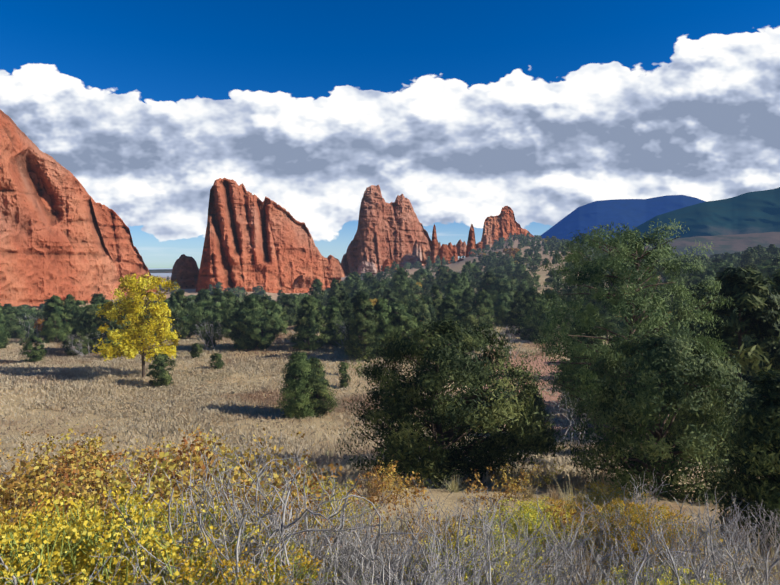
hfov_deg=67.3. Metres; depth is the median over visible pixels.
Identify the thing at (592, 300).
juniper
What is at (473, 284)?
juniper
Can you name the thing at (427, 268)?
juniper
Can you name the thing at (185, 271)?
dome rock
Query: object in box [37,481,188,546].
oak shrub
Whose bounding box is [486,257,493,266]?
juniper
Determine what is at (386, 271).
juniper
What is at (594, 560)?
grass tuft
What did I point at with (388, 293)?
juniper
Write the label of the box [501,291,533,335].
juniper
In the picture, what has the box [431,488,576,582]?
twig shrub
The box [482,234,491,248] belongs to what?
ridge rock
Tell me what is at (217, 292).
juniper
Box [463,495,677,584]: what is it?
twig shrub
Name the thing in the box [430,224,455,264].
spire
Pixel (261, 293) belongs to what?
juniper
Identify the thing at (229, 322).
juniper
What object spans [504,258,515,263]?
juniper
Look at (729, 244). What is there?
foothills
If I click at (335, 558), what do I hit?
twig shrub
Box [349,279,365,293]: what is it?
juniper
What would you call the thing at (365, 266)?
ridge rock
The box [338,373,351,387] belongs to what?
juniper
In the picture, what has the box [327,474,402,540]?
oak shrub
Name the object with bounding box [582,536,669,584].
twig shrub
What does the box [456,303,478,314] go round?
juniper
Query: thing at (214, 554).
twig shrub
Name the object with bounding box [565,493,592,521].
grass tuft
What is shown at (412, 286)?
juniper
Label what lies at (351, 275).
juniper
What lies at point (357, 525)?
twig shrub
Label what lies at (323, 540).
twig shrub
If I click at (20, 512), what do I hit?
oak shrub
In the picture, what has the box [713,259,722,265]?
juniper
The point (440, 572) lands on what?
twig shrub
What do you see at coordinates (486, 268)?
juniper
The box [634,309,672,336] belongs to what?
juniper
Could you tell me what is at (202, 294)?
juniper
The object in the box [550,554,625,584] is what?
grass tuft
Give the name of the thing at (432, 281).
juniper
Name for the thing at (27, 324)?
juniper
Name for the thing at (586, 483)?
grass tuft
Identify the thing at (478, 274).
juniper
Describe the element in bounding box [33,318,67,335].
oak
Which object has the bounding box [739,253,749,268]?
juniper
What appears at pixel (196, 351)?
juniper
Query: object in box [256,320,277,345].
juniper
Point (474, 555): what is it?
twig shrub
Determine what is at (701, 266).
juniper
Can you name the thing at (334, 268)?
outcrop
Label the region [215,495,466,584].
twig shrub
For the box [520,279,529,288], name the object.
juniper
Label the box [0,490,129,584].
rabbitbrush
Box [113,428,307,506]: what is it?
twig shrub
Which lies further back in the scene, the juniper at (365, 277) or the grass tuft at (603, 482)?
the juniper at (365, 277)
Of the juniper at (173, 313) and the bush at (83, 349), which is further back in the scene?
the juniper at (173, 313)
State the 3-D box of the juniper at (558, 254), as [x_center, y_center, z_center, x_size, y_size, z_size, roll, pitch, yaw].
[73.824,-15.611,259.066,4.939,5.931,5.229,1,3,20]
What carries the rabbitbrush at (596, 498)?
on the terrain at (446, 496)
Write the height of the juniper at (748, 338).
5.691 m
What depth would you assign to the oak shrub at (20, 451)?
12.08 m
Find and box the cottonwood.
[92,273,180,377]
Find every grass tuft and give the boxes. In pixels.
[130,444,140,452]
[297,470,319,492]
[322,447,335,457]
[333,490,373,519]
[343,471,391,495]
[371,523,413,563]
[376,510,410,541]
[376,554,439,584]
[383,507,417,534]
[403,515,439,539]
[435,476,467,492]
[460,469,482,485]
[470,527,540,569]
[511,477,543,500]
[537,526,620,584]
[544,478,593,508]
[544,485,569,500]
[544,547,613,584]
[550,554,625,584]
[552,544,609,582]
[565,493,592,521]
[567,467,614,488]
[580,480,614,496]
[581,468,620,495]
[601,558,692,584]
[617,481,644,498]
[701,507,765,557]
[714,503,761,552]
[714,552,756,584]
[732,546,779,584]
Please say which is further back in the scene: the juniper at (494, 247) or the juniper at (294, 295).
the juniper at (494, 247)
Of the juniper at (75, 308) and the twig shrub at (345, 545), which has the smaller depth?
the twig shrub at (345, 545)
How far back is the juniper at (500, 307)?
93.48 m
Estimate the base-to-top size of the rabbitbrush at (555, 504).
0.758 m
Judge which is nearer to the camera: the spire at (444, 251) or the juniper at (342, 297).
the juniper at (342, 297)
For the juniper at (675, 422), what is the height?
4.999 m
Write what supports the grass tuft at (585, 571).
on the terrain at (446, 496)
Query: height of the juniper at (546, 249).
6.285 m
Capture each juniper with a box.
[0,299,11,348]
[0,305,14,336]
[2,305,24,338]
[15,304,35,310]
[15,306,24,314]
[18,311,34,336]
[19,336,46,362]
[25,308,36,318]
[34,313,43,337]
[36,303,72,336]
[38,303,45,312]
[39,295,69,342]
[60,303,74,334]
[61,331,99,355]
[63,294,75,335]
[65,300,102,329]
[67,305,129,352]
[68,305,83,333]
[83,297,103,330]
[89,292,105,306]
[90,302,131,346]
[99,338,118,357]
[101,298,131,303]
[139,301,179,343]
[146,353,177,386]
[168,292,187,337]
[169,281,179,292]
[170,289,196,338]
[177,300,233,347]
[186,295,213,315]
[189,343,203,357]
[192,290,212,329]
[195,289,209,310]
[203,296,242,332]
[207,353,224,369]
[209,288,222,307]
[211,300,260,347]
[213,282,222,289]
[220,291,236,321]
[222,287,235,294]
[231,314,259,350]
[233,286,243,295]
[234,293,262,345]
[234,301,282,349]
[235,294,243,301]
[252,285,264,294]
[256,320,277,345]
[257,290,267,296]
[258,295,272,314]
[264,308,288,334]
[273,351,321,418]
[277,290,283,302]
[277,293,297,304]
[279,294,297,325]
[285,296,332,350]
[290,356,340,417]
[292,293,307,303]
[292,298,300,319]
[295,298,325,326]
[308,278,326,310]
[318,296,344,346]
[320,291,327,306]
[324,304,347,346]
[325,286,334,306]
[327,278,344,305]
[334,317,575,488]
[336,282,345,299]
[337,292,348,315]
[338,362,348,374]
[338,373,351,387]
[340,290,372,348]
[340,300,355,340]
[341,293,384,359]
[343,272,356,284]
[343,276,366,299]
[343,277,353,288]
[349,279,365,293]
[358,297,395,356]
[363,273,373,283]
[365,274,375,287]
[368,280,383,298]
[376,272,387,280]
[376,310,426,354]
[378,301,413,337]
[381,279,387,290]
[381,288,398,312]
[384,266,392,276]
[389,261,397,276]
[390,267,411,299]
[392,283,421,297]
[395,277,422,295]
[396,289,417,308]
[397,299,430,329]
[404,262,410,269]
[410,270,427,287]
[412,261,422,268]
[415,268,429,283]
[419,294,438,326]
[425,266,432,276]
[428,276,436,286]
[429,284,443,320]
[430,263,440,271]
[435,255,440,263]
[435,265,450,283]
[435,296,457,344]
[437,267,446,291]
[438,272,455,291]
[438,308,481,349]
[445,283,461,309]
[449,272,466,291]
[449,309,498,351]
[453,278,463,296]
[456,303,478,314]
[459,287,474,306]
[461,271,473,300]
[462,261,475,276]
[463,272,474,281]
[468,248,477,256]
[469,265,480,280]
[469,279,482,297]
[471,297,484,315]
[472,271,484,284]
[472,289,496,326]
[476,262,482,269]
[477,271,495,306]
[481,255,486,265]
[483,265,491,273]
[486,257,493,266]
[486,279,515,300]
[487,290,516,315]
[488,278,505,300]
[491,244,496,250]
[491,273,507,281]
[493,266,506,274]
[493,293,510,326]
[496,241,501,248]
[496,251,502,259]
[496,269,507,278]
[496,279,516,313]
[498,259,504,266]
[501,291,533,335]
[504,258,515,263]
[504,267,514,278]
[506,239,513,245]
[507,383,557,454]
[511,277,518,287]
[514,253,518,264]
[515,270,523,281]
[516,284,527,291]
[516,286,541,330]
[517,239,524,248]
[517,264,524,271]
[519,270,533,288]
[519,315,532,340]
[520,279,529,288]
[521,255,531,266]
[523,301,558,343]
[524,240,531,246]
[524,272,540,288]
[527,260,539,271]
[528,249,533,259]
[533,245,541,251]
[533,252,540,263]
[536,239,540,247]
[540,298,570,326]
[542,244,548,254]
[542,258,549,265]
[542,268,561,287]
[545,242,555,250]
[545,289,557,315]
[546,304,609,409]
[551,281,563,294]
[553,251,562,263]
[555,241,561,251]
[556,269,562,284]
[560,283,572,303]
[565,285,576,303]
[565,292,584,322]
[583,286,596,305]
[593,292,620,334]
[614,311,644,332]
[616,318,666,352]
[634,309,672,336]
[646,388,728,441]
[654,284,671,306]
[659,258,671,276]
[660,259,669,278]
[662,264,779,465]
[663,278,675,305]
[668,282,735,355]
[668,297,703,330]
[671,281,692,304]
[676,268,686,282]
[682,265,705,277]
[684,270,692,284]
[688,276,722,290]
[692,268,703,284]
[693,261,705,275]
[695,257,705,273]
[701,367,779,552]
[704,263,736,273]
[705,268,716,281]
[711,259,733,266]
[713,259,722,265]
[716,266,726,298]
[722,252,728,260]
[726,256,741,267]
[726,268,779,409]
[729,362,759,407]
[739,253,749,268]
[741,251,754,269]
[742,334,761,363]
[750,249,758,264]
[751,265,759,273]
[755,245,765,253]
[755,254,778,266]
[757,265,778,273]
[758,259,772,271]
[760,272,777,279]
[766,244,776,254]
[766,266,776,276]
[771,257,779,267]
[772,247,779,256]
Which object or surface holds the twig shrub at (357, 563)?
on the terrain at (446, 496)
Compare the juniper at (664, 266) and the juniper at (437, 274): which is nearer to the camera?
the juniper at (664, 266)
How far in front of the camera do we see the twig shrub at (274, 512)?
4.76 m
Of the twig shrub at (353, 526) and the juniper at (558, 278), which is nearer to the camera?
the twig shrub at (353, 526)
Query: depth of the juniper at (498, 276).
153.71 m
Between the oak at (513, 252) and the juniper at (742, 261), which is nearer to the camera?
the juniper at (742, 261)
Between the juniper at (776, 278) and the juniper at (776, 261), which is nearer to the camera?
the juniper at (776, 278)
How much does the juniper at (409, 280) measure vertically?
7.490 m
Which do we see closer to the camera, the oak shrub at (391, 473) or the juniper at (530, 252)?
the oak shrub at (391, 473)
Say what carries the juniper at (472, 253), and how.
on the terrain at (446, 496)
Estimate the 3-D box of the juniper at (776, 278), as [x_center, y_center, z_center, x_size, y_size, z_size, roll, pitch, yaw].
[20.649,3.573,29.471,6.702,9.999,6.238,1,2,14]
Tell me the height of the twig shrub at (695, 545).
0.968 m
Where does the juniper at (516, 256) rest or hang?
on the terrain at (446, 496)
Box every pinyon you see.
[517,218,734,466]
[559,328,763,504]
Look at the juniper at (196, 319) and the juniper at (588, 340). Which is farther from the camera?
the juniper at (196, 319)
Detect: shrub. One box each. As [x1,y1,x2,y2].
[0,431,58,509]
[0,448,111,533]
[0,455,67,524]
[0,456,89,562]
[0,459,53,513]
[0,468,39,499]
[0,473,75,553]
[0,478,141,550]
[0,479,84,523]
[0,492,188,584]
[1,433,103,521]
[1,503,99,556]
[2,452,86,520]
[2,475,53,527]
[3,448,103,524]
[4,469,79,557]
[14,437,113,492]
[20,468,121,547]
[25,424,145,510]
[30,428,148,502]
[33,443,131,502]
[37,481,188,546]
[43,457,138,516]
[44,556,151,584]
[48,445,118,490]
[59,512,305,584]
[65,461,165,523]
[66,455,316,584]
[74,500,150,530]
[78,441,255,530]
[85,439,208,504]
[93,443,222,512]
[100,432,209,516]
[101,444,441,584]
[103,446,232,506]
[108,445,385,584]
[109,514,312,584]
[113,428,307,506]
[115,480,255,567]
[118,447,191,493]
[125,450,271,504]
[135,429,207,497]
[136,450,294,523]
[137,425,243,497]
[140,512,325,584]
[144,453,248,511]
[145,437,235,491]
[145,452,395,581]
[149,494,306,577]
[150,464,198,500]
[157,481,221,528]
[159,503,316,580]
[161,447,212,490]
[162,428,268,496]
[165,454,324,547]
[172,471,308,534]
[173,474,352,574]
[180,425,257,487]
[187,447,269,506]
[191,432,343,558]
[202,440,255,486]
[207,446,329,520]
[210,504,420,584]
[212,425,313,504]
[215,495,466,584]
[240,514,401,584]
[244,478,436,583]
[245,504,425,584]
[252,513,414,584]
[257,522,391,584]
[262,520,400,584]
[263,475,359,551]
[272,498,333,556]
[274,489,471,584]
[277,497,453,584]
[285,525,381,584]
[286,458,328,482]
[301,543,401,582]
[318,511,392,551]
[325,526,419,583]
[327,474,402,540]
[330,534,585,584]
[334,526,468,584]
[340,498,539,584]
[341,479,564,584]
[347,524,621,584]
[348,465,390,498]
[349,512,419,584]
[359,474,413,505]
[361,457,408,493]
[364,461,467,541]
[365,493,466,571]
[373,490,594,584]
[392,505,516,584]
[403,528,496,584]
[407,506,618,584]
[416,487,574,579]
[424,559,570,584]
[428,509,606,584]
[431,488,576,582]
[445,547,577,584]
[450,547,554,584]
[459,467,526,522]
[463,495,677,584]
[489,461,522,484]
[493,463,537,501]
[513,460,562,487]
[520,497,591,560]
[523,503,779,584]
[540,498,664,582]
[551,501,679,581]
[558,535,643,584]
[569,491,759,581]
[574,469,723,572]
[578,516,666,583]
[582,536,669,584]
[592,531,750,584]
[603,505,779,584]
[615,533,767,584]
[627,490,779,584]
[638,532,779,584]
[640,519,778,584]
[651,542,749,584]
[653,488,779,584]
[726,497,779,577]
[730,530,778,578]
[741,505,779,572]
[752,503,779,557]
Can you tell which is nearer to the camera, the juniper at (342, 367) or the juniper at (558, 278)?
the juniper at (342, 367)
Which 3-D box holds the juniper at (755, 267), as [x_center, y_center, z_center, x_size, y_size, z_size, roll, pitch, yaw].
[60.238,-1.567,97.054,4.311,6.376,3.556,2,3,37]
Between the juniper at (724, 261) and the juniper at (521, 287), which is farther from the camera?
the juniper at (724, 261)
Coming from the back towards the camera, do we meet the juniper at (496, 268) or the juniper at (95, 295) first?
the juniper at (496, 268)
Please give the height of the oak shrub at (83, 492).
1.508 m
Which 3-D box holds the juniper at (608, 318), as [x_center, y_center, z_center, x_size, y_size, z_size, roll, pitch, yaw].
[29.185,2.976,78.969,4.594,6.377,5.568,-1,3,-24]
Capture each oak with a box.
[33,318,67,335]
[370,298,377,306]
[503,248,519,258]
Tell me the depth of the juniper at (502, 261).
257.19 m
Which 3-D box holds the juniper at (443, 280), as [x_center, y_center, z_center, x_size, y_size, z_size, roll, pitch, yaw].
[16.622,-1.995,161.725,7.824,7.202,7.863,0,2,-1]
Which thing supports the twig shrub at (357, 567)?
on the terrain at (446, 496)
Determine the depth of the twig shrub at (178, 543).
4.26 m
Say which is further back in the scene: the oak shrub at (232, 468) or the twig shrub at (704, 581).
the oak shrub at (232, 468)
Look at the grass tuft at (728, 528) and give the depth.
8.24 m
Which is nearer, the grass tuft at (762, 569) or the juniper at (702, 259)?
the grass tuft at (762, 569)
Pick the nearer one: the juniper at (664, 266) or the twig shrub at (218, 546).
the twig shrub at (218, 546)
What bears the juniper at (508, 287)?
on the terrain at (446, 496)
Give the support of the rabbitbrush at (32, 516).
on the terrain at (446, 496)
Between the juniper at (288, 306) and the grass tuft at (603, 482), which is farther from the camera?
the juniper at (288, 306)
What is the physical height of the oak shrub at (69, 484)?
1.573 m
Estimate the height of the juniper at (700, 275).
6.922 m
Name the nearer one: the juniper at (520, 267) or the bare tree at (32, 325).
the bare tree at (32, 325)
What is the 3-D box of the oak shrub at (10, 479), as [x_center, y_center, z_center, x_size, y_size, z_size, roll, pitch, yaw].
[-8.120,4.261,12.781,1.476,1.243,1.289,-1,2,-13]
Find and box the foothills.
[586,232,779,256]
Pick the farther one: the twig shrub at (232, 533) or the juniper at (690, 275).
the juniper at (690, 275)
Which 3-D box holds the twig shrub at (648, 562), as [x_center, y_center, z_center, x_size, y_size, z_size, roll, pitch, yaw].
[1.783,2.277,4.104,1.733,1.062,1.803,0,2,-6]
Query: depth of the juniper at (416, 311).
69.90 m
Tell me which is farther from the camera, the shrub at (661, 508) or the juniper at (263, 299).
the juniper at (263, 299)
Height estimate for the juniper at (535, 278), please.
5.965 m
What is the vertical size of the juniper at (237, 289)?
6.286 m
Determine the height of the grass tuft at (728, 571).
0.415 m
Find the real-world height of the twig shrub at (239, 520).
1.467 m
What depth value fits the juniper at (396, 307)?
63.03 m
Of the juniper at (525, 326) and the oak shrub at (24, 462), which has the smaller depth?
the oak shrub at (24, 462)
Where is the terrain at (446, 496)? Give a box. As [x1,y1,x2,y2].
[0,238,779,584]
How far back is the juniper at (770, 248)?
179.59 m
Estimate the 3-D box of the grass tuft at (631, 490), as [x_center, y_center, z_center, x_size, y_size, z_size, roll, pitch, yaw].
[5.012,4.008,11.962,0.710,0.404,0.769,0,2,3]
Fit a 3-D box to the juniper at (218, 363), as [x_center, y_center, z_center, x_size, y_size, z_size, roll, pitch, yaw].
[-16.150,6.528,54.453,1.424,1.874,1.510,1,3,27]
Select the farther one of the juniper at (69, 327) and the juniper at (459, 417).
the juniper at (69, 327)
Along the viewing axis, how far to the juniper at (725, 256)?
202.57 m
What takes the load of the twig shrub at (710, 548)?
on the terrain at (446, 496)
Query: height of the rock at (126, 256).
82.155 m
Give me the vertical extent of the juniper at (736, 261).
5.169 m
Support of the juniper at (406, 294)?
on the terrain at (446, 496)
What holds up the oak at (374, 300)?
on the terrain at (446, 496)
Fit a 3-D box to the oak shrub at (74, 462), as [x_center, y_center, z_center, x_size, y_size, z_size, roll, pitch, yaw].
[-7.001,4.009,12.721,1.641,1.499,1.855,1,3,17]
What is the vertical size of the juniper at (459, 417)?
4.768 m
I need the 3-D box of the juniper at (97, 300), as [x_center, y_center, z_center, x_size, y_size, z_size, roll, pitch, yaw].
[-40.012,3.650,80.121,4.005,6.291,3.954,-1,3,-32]
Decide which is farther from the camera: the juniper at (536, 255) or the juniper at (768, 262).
the juniper at (536, 255)
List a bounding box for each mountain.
[540,195,705,244]
[610,187,779,242]
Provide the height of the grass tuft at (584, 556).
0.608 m
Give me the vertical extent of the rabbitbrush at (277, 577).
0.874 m
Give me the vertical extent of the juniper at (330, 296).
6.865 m
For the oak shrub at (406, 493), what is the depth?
8.59 m
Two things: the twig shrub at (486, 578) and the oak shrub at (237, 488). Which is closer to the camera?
the twig shrub at (486, 578)
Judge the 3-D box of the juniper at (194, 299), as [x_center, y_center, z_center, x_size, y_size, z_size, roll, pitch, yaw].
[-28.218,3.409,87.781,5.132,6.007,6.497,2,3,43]
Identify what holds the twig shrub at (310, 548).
on the terrain at (446, 496)
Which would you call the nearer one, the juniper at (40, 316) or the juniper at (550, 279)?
the juniper at (40, 316)
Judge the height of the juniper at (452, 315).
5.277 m
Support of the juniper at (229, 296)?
on the terrain at (446, 496)
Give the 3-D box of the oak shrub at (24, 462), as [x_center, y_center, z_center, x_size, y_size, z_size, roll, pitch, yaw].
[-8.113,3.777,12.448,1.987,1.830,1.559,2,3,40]
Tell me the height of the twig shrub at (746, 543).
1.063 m
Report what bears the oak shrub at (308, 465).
on the terrain at (446, 496)
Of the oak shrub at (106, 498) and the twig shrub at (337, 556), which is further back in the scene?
the oak shrub at (106, 498)
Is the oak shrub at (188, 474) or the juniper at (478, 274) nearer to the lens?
the oak shrub at (188, 474)
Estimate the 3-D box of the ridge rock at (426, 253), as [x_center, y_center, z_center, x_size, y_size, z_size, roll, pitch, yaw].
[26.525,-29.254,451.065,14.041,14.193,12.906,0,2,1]
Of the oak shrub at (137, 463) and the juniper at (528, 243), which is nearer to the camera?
the oak shrub at (137, 463)
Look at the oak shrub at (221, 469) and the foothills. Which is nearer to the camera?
the oak shrub at (221, 469)
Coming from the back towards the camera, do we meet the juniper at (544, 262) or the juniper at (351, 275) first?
the juniper at (544, 262)
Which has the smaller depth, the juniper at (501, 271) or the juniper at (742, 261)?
the juniper at (742, 261)
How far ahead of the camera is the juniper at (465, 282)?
137.48 m
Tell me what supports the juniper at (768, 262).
on the terrain at (446, 496)
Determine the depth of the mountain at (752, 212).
8173.19 m
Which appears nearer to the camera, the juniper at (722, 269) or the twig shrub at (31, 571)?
the twig shrub at (31, 571)
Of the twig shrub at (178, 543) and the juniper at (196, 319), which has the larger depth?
the juniper at (196, 319)
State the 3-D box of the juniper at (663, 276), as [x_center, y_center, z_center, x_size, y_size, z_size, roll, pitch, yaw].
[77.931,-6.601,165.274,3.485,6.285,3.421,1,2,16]
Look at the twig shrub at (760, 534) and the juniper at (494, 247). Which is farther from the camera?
the juniper at (494, 247)
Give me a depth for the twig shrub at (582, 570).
4.80 m
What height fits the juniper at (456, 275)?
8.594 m
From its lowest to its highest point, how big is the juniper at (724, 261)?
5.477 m
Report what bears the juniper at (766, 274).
on the terrain at (446, 496)
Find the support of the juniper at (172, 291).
on the terrain at (446, 496)
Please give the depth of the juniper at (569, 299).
86.17 m
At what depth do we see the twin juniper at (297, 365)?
37.60 m
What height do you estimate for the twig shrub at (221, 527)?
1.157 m
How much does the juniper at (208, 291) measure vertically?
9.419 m
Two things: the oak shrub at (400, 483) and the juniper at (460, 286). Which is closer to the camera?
the oak shrub at (400, 483)
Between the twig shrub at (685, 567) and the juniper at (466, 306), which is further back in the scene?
the juniper at (466, 306)
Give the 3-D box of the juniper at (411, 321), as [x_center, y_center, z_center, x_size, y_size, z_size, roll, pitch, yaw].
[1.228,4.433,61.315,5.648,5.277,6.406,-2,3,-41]
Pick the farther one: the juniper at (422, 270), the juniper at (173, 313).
the juniper at (422, 270)
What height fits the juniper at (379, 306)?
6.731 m
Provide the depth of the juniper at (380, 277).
254.94 m
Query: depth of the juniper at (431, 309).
80.78 m
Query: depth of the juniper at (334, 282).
125.73 m
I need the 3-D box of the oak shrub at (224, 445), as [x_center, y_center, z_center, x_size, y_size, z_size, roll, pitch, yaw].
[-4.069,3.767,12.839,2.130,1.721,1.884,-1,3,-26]
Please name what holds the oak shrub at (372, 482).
on the terrain at (446, 496)
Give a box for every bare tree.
[16,313,44,341]
[69,333,104,356]
[195,321,226,350]
[334,321,349,347]
[490,324,531,358]
[544,387,595,446]
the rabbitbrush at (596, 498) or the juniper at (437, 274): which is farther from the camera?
the juniper at (437, 274)
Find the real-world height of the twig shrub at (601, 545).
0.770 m
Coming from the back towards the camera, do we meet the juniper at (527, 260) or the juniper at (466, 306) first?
the juniper at (527, 260)
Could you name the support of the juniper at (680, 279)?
on the terrain at (446, 496)
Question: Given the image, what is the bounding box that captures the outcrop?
[326,255,344,276]
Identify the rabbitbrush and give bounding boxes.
[0,485,306,584]
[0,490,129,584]
[0,493,213,584]
[0,502,220,584]
[58,493,298,583]
[106,532,337,584]
[172,497,299,558]
[213,535,375,584]
[254,502,324,551]
[263,475,389,544]
[404,525,566,584]
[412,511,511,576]
[469,495,594,566]
[505,497,612,546]
[560,481,653,529]
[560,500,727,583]
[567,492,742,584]
[594,565,726,584]
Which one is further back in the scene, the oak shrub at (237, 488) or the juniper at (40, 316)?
the juniper at (40, 316)
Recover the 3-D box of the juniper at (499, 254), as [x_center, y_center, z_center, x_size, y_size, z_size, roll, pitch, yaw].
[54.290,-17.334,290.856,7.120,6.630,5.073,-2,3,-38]
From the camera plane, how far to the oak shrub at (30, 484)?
7.10 m
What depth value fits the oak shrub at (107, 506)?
7.14 m
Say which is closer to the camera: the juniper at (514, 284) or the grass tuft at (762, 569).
the grass tuft at (762, 569)
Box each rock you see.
[0,110,131,305]
[28,171,156,292]
[170,254,198,288]
[196,178,340,292]
[292,274,313,287]
[341,185,430,275]
[356,260,376,272]
[382,258,396,270]
[399,253,422,267]
[412,239,421,260]
[421,245,430,263]
[447,242,457,260]
[456,239,466,255]
[476,241,482,248]
[481,206,533,244]
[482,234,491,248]
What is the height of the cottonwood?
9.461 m
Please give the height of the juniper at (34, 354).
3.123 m
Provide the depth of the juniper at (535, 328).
74.31 m
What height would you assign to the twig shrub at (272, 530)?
1.206 m
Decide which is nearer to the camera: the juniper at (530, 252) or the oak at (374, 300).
the oak at (374, 300)
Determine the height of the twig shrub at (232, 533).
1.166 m
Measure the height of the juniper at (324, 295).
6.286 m
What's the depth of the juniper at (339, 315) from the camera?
69.33 m
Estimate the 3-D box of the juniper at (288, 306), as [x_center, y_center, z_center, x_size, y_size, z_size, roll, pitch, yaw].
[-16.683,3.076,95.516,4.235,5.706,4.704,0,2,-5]
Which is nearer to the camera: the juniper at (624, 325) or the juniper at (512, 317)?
the juniper at (624, 325)
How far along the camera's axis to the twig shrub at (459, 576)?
3.83 m
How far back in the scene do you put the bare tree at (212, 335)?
65.65 m
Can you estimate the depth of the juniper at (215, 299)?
83.58 m
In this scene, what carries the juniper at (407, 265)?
on the terrain at (446, 496)
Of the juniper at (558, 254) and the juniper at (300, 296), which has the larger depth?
the juniper at (558, 254)
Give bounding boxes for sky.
[0,0,779,268]
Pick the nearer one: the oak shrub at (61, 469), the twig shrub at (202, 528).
the twig shrub at (202, 528)
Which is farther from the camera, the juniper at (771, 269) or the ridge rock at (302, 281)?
the ridge rock at (302, 281)
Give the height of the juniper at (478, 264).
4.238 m
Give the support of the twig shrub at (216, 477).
on the terrain at (446, 496)
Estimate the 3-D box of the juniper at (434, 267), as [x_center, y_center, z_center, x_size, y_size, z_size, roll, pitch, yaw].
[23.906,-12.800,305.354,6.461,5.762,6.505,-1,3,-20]
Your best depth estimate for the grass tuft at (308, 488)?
12.12 m
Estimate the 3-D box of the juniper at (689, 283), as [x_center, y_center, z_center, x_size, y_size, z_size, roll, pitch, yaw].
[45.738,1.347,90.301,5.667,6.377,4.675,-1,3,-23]
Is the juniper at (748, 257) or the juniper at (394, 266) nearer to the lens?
the juniper at (748, 257)
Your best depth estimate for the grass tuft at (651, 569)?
5.23 m
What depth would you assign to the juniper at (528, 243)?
374.11 m
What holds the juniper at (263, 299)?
on the terrain at (446, 496)
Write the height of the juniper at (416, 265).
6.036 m
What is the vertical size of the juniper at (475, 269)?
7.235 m
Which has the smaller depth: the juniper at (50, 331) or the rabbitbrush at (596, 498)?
the rabbitbrush at (596, 498)
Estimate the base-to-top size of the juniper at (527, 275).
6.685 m
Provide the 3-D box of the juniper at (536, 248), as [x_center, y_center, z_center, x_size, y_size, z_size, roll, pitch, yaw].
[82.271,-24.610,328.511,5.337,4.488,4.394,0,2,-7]
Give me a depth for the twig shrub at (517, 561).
4.36 m
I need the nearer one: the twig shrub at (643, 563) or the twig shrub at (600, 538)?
the twig shrub at (643, 563)
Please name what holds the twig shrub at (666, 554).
on the terrain at (446, 496)
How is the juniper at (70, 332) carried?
on the terrain at (446, 496)
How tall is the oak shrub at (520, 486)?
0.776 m
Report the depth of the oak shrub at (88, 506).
6.24 m
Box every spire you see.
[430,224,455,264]
[465,224,475,256]
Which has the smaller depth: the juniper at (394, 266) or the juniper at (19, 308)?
the juniper at (19, 308)
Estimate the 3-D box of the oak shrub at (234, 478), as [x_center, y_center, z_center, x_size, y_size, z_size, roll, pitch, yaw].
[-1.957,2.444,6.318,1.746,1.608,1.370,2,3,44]
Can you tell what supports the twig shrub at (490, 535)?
on the terrain at (446, 496)
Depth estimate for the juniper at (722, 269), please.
104.31 m
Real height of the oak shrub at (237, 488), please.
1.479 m
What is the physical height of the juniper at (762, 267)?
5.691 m
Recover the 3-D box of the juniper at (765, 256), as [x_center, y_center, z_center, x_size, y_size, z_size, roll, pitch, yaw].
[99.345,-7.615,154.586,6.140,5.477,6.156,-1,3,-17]
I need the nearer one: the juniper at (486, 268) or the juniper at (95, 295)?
the juniper at (95, 295)
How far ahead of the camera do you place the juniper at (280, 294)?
226.47 m
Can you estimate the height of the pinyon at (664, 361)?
4.153 m
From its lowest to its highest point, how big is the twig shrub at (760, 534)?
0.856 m
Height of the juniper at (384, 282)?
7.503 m
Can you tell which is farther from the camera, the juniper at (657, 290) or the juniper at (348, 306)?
the juniper at (657, 290)
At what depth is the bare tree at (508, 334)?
60.52 m
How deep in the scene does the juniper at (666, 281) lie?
99.71 m
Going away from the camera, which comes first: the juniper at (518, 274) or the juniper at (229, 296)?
the juniper at (229, 296)
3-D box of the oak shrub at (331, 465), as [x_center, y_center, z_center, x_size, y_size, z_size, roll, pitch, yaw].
[-1.282,2.491,6.386,1.490,1.749,1.899,-1,3,-29]
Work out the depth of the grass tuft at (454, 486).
12.01 m
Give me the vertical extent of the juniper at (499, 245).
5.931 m
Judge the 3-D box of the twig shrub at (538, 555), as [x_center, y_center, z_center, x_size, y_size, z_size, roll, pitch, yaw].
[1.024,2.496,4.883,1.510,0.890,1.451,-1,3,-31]
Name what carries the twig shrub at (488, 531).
on the terrain at (446, 496)
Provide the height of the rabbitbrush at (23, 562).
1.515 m
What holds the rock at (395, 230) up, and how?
on the terrain at (446, 496)
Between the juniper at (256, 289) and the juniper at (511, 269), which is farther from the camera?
the juniper at (256, 289)
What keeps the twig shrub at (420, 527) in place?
on the terrain at (446, 496)
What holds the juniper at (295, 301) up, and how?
on the terrain at (446, 496)
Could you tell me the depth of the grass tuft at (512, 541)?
6.24 m
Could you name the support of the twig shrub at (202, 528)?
on the terrain at (446, 496)
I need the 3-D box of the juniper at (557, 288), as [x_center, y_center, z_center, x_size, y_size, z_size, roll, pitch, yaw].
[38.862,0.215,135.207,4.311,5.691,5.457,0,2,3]
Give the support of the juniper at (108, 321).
on the terrain at (446, 496)
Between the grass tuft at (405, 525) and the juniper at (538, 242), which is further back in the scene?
the juniper at (538, 242)
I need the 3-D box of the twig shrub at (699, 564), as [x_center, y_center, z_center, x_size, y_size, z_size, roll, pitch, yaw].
[2.682,2.701,5.865,1.748,1.030,1.681,0,2,-7]
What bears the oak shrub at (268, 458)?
on the terrain at (446, 496)
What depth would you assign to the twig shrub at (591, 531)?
6.42 m
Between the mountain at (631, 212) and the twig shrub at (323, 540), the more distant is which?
the mountain at (631, 212)

